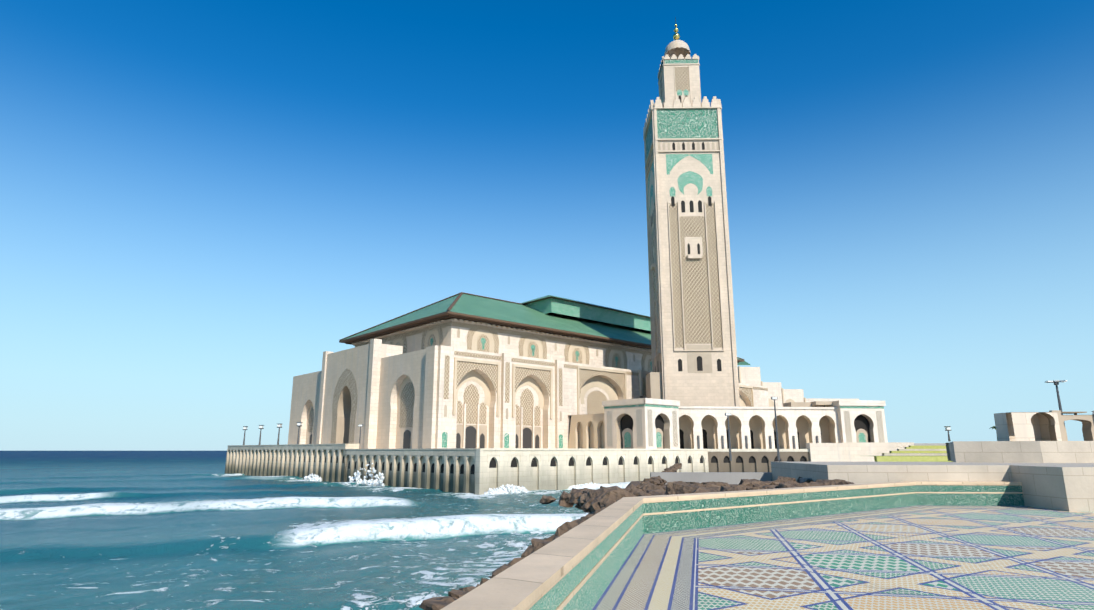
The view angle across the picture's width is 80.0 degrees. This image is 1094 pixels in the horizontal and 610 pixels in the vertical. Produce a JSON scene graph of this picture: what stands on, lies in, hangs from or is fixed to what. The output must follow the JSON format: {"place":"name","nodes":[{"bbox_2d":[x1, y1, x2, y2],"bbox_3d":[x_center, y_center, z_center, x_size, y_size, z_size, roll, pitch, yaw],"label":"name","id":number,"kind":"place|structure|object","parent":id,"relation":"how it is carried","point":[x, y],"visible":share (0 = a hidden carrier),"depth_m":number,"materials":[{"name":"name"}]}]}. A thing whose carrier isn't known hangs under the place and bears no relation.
{"place":"outdoors","nodes":[
{"label":"outdoors","id":0,"kind":"place"},
{"bbox_2d":[0,451,629,609],"bbox_3d":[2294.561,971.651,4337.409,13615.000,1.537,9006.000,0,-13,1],"label":"sea","id":1,"kind":"structure","parent":0,"point":[140,530],"depth_m":48.91,"materials":[{"name":"liquid"}]},
{"bbox_2d":[304,463,599,494],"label":"sea spray","id":2,"kind":"object","parent":1,"relation":"in","point":[509,488],"visible":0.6,"depth_m":118.36,"materials":[{"name":"white liquid"}]},
{"bbox_2d":[225,442,913,494],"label":"sea walls","id":3,"kind":"structure","parent":1,"relation":"in","point":[478,471],"depth_m":122.11,"materials":[{"name":"concrete"}]},
{"bbox_2d":[419,463,853,609],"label":"shore rocks","id":4,"kind":"object","parent":1,"relation":"in","point":[591,502],"visible":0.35,"depth_m":20.85,"materials":[{"name":"stone"}]},
{"bbox_2d":[288,315,768,448],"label":"prayer hall","id":5,"kind":"structure","parent":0,"point":[454,383],"depth_m":150.96,"materials":[{"name":"beige stone"}]},
{"bbox_2d":[339,292,743,361],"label":"hall roof","id":6,"kind":"structure","parent":5,"relation":"on","point":[560,315],"depth_m":186.28,"materials":[{"name":"green tile"}]},
{"bbox_2d":[0,0,1093,450],"label":"sky","id":7,"kind":"structure","parent":0,"point":[200,200],"materials":[{"name":"blue"}]},
{"bbox_2d":[628,472,811,486],"bbox_3d":[38.682,11.136,30.955,82.539,5.920,30.014,0,-13,1],"label":"shore shelf","id":8,"kind":"object","parent":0,"point":[732,478],"depth_m":35.15,"materials":[{"name":"grey concrete"}]},
{"bbox_2d":[441,462,1093,609],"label":"basin walls","id":9,"kind":"structure","parent":0,"point":[577,567],"depth_m":20.33,"materials":[{"name":"beige stone"}]},
{"bbox_2d":[592,505,1093,609],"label":"tiled plaza floor","id":10,"kind":"structure","parent":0,"point":[924,557],"depth_m":12.69,"materials":[{"name":"multicoloured tile"}]},
{"label":"mosque platform ground","id":11,"kind":"structure","parent":0,"visible":0},
{"bbox_2d":[243,380,1093,460],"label":"lamp posts","id":12,"kind":"object","parent":11,"relation":"on","point":[947,428],"visible":0.98,"depth_m":115.09,"materials":[{"name":"grey metal"}]},
{"bbox_2d":[643,17,739,405],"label":"minaret","id":13,"kind":"object","parent":11,"relation":"on","point":[693,344],"visible":1,"depth_m":167.16,"materials":[{"name":"stone"}]},
{"bbox_2d":[568,396,887,448],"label":"arcade pavilions","id":14,"kind":"object","parent":11,"relation":"on","point":[642,422],"visible":0.96,"depth_m":146.11,"materials":[{"name":"white stone"}]},
{"bbox_2d":[646,361,858,406],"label":"stepped building blocks","id":15,"kind":"structure","parent":11,"relation":"on","point":[749,375],"depth_m":237.40,"materials":[{"name":"white stone"}]},
{"bbox_2d":[874,410,1093,462],"bbox_3d":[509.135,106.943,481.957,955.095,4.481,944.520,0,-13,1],"label":"distant esplanade structures","id":16,"kind":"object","parent":11,"relation":"on","point":[1031,437],"depth_m":38.17,"materials":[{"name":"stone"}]}
]}

